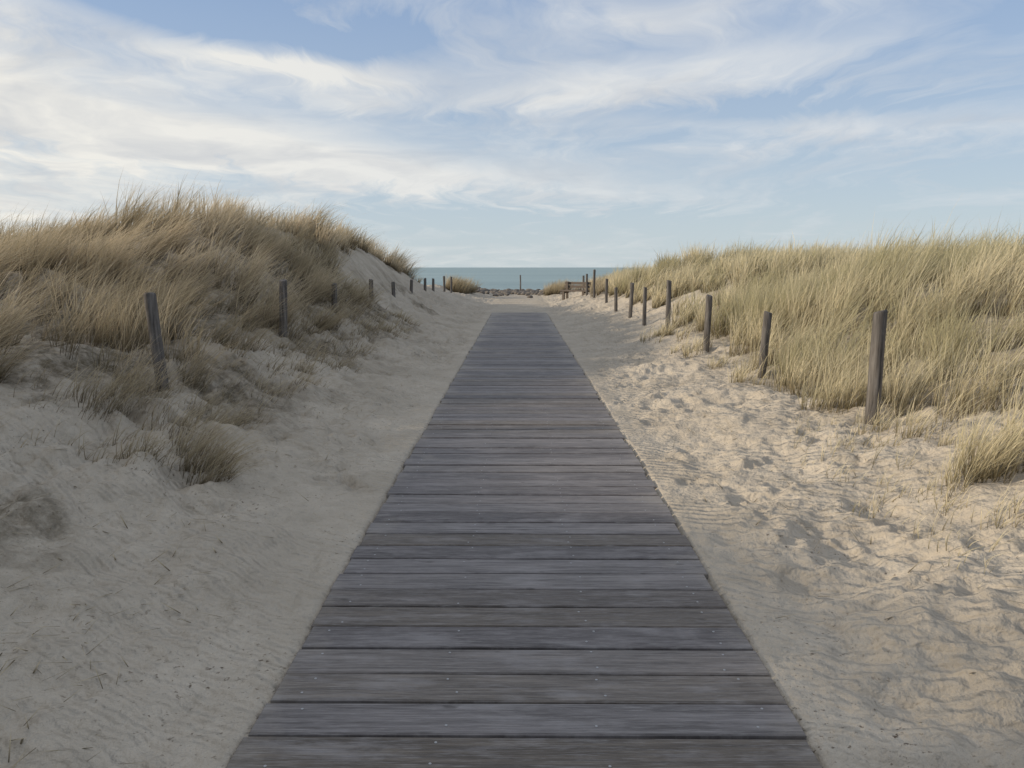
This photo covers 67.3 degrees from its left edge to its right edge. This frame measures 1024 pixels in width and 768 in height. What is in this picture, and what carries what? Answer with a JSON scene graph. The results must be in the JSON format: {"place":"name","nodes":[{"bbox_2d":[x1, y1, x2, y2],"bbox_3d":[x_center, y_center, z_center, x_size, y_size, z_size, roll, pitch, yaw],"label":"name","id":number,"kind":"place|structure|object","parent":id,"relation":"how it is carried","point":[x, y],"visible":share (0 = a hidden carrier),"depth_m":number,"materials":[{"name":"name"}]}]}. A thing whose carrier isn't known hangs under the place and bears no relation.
{"place":"outdoors","nodes":[
{"label":"outdoors","id":0,"kind":"place"},
{"bbox_2d":[42,190,428,283],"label":"dune grass","id":1,"kind":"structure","parent":0,"point":[339,236],"depth_m":17.61,"materials":[{"name":"beige plant"}]},
{"bbox_2d":[0,219,1023,767],"bbox_3d":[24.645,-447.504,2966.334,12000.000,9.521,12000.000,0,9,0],"label":"sand ground","id":2,"kind":"structure","parent":0,"point":[860,677],"depth_m":4.42,"materials":[{"name":"beige sand"}]},
{"bbox_2d":[143,292,168,391],"bbox_3d":[-3.292,-0.219,7.175,0.196,1.267,0.117,0,9,0],"label":"fence post","id":3,"kind":"object","parent":2,"relation":"on","point":[152,316],"visible":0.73,"depth_m":7.11,"materials":[{"name":"grey wood"}]},
{"bbox_2d":[0,172,366,382],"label":"dune grass","id":4,"kind":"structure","parent":2,"relation":"on","point":[20,251],"depth_m":10.54,"materials":[{"name":"beige plant"}]},
{"bbox_2d":[0,244,427,485],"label":"marram grass tufts","id":5,"kind":"object","parent":2,"relation":"on","point":[216,461],"visible":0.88,"depth_m":7.09,"materials":[{"name":"beige plant"}]},
{"bbox_2d":[279,279,287,337],"bbox_3d":[-3.251,-0.893,10.917,0.155,1.178,0.118,0,9,0],"label":"fence post","id":6,"kind":"object","parent":2,"relation":"on","point":[283,307],"visible":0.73,"depth_m":10.85,"materials":[{"name":"grey wood"}]},
{"bbox_2d":[331,283,336,312],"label":"fence post","id":7,"kind":"object","parent":2,"relation":"on","point":[334,295],"visible":0.52,"depth_m":14.11,"materials":[{"name":"grey wood"}]},
{"bbox_2d":[369,279,372,296],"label":"fence post","id":8,"kind":"object","parent":2,"relation":"on","point":[371,282],"visible":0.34,"depth_m":17.75,"materials":[{"name":"grey wood"}]},
{"bbox_2d":[391,282,395,297],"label":"fence post","id":9,"kind":"object","parent":2,"relation":"on","point":[393,288],"visible":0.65,"depth_m":20.84,"materials":[{"name":"grey wood"}]},
{"bbox_2d":[410,279,412,292],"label":"fence post","id":10,"kind":"object","parent":2,"relation":"on","point":[411,285],"visible":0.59,"depth_m":24.50,"materials":[{"name":"grey wood"}]},
{"bbox_2d":[432,278,434,291],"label":"fence post","id":11,"kind":"object","parent":2,"relation":"on","point":[433,285],"visible":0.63,"depth_m":30.75,"materials":[{"name":"grey wood"}]},
{"bbox_2d":[443,276,445,291],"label":"fence post","id":12,"kind":"object","parent":2,"relation":"on","point":[444,289],"visible":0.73,"depth_m":34.21,"materials":[{"name":"grey wood"}]},
{"bbox_2d":[450,276,451,292],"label":"fence post","id":13,"kind":"object","parent":2,"relation":"on","point":[450,284],"visible":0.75,"depth_m":36.69,"materials":[{"name":"grey wood"}]},
{"bbox_2d":[471,287,561,297],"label":"rock pile","id":14,"kind":"object","parent":2,"relation":"on","point":[508,291],"visible":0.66,"depth_m":45.65,"materials":[{"name":"grey stone"}]},
{"bbox_2d":[226,313,821,767],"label":"wooden boardwalk","id":15,"kind":"structure","parent":2,"relation":"on","point":[522,581],"depth_m":3.44,"materials":[{"name":"grey wood"}]},
{"bbox_2d":[445,269,623,297],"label":"marram grass tufts","id":16,"kind":"object","parent":2,"relation":"on","point":[459,285],"visible":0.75,"depth_m":39.44,"materials":[{"name":"beige plant"}]},
{"bbox_2d":[560,281,590,299],"bbox_3d":[2.865,-4.079,34.803,1.300,1.100,0.503,5,10,32],"label":"park bench","id":17,"kind":"object","parent":2,"relation":"on","point":[568,285],"visible":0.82,"depth_m":34.87,"materials":[{"name":"brown wood"}]},
{"bbox_2d":[586,274,587,295],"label":"fence post","id":18,"kind":"object","parent":2,"relation":"on","point":[586,284],"visible":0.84,"depth_m":33.66,"materials":[{"name":"grey wood"}]},
{"bbox_2d":[593,269,595,297],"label":"fence post","id":19,"kind":"object","parent":2,"relation":"on","point":[594,272],"visible":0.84,"depth_m":30.67,"materials":[{"name":"grey wood"}]},
{"bbox_2d":[605,279,607,302],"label":"fence post","id":20,"kind":"object","parent":2,"relation":"on","point":[606,290],"visible":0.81,"depth_m":26.55,"materials":[{"name":"grey wood"}]},
{"bbox_2d":[614,287,617,311],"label":"fence post","id":21,"kind":"object","parent":2,"relation":"on","point":[615,299],"visible":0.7,"depth_m":23.82,"materials":[{"name":"grey wood"}]},
{"bbox_2d":[628,283,633,317],"bbox_3d":[3.181,-2.070,20.598,0.145,1.280,0.105,0,9,0],"label":"fence post","id":22,"kind":"object","parent":2,"relation":"on","point":[631,300],"visible":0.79,"depth_m":20.53,"materials":[{"name":"grey wood"}]},
{"bbox_2d":[588,253,681,283],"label":"dune grass","id":23,"kind":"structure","parent":2,"relation":"on","point":[624,271],"depth_m":34.95,"materials":[{"name":"beige plant"}]},
{"bbox_2d":[642,287,646,325],"bbox_3d":[3.147,-1.667,18.233,0.108,1.266,0.095,0,9,0],"label":"fence post","id":24,"kind":"object","parent":2,"relation":"on","point":[644,306],"visible":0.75,"depth_m":18.17,"materials":[{"name":"grey wood"}]},
{"bbox_2d":[665,280,671,329],"bbox_3d":[3.118,-1.364,15.346,0.112,1.417,0.100,0,9,0],"label":"fence post","id":25,"kind":"object","parent":2,"relation":"on","point":[668,297],"visible":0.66,"depth_m":15.27,"materials":[{"name":"grey wood"}]},
{"bbox_2d":[703,294,712,351],"bbox_3d":[3.102,-0.799,12.245,0.124,1.243,0.104,0,9,0],"label":"fence post","id":26,"kind":"object","parent":2,"relation":"on","point":[707,323],"visible":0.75,"depth_m":12.18,"materials":[{"name":"grey wood"}]},
{"bbox_2d":[757,311,771,377],"bbox_3d":[3.095,-0.322,9.466,0.147,1.152,0.104,0,9,0],"label":"fence post","id":27,"kind":"object","parent":2,"relation":"on","point":[765,335],"visible":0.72,"depth_m":9.40,"materials":[{"name":"grey wood"}]},
{"bbox_2d":[603,223,1022,327],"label":"dune grass","id":28,"kind":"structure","parent":2,"relation":"on","point":[756,260],"depth_m":20.33,"materials":[{"name":"beige plant"}]},
{"bbox_2d":[640,310,1023,585],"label":"marram grass tufts","id":29,"kind":"object","parent":2,"relation":"on","point":[1008,452],"visible":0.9,"depth_m":5.86,"materials":[{"name":"beige plant"}]},
{"bbox_2d":[679,198,1023,415],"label":"dune grass","id":30,"kind":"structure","parent":2,"relation":"on","point":[972,270],"depth_m":9.71,"materials":[{"name":"beige plant"}]},
{"bbox_2d":[864,309,887,424],"bbox_3d":[3.067,0.028,6.512,0.131,1.315,0.122,0,9,0],"label":"fence post","id":31,"kind":"object","parent":2,"relation":"on","point":[876,362],"visible":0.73,"depth_m":6.45,"materials":[{"name":"grey wood"}]},
{"bbox_2d":[0,262,1023,767],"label":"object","id":32,"kind":"object","parent":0,"point":[302,496],"depth_m":4.25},
{"bbox_2d":[0,0,1023,266],"label":"sky","id":33,"kind":"structure","parent":0,"point":[468,133],"materials":[{"name":"blue"}]},
{"bbox_2d":[404,267,644,289],"bbox_3d":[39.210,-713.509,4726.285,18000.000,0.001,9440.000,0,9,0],"label":"sea","id":34,"kind":"structure","parent":0,"point":[503,278],"depth_m":484.00,"materials":[{"name":"liquid"}]}
]}

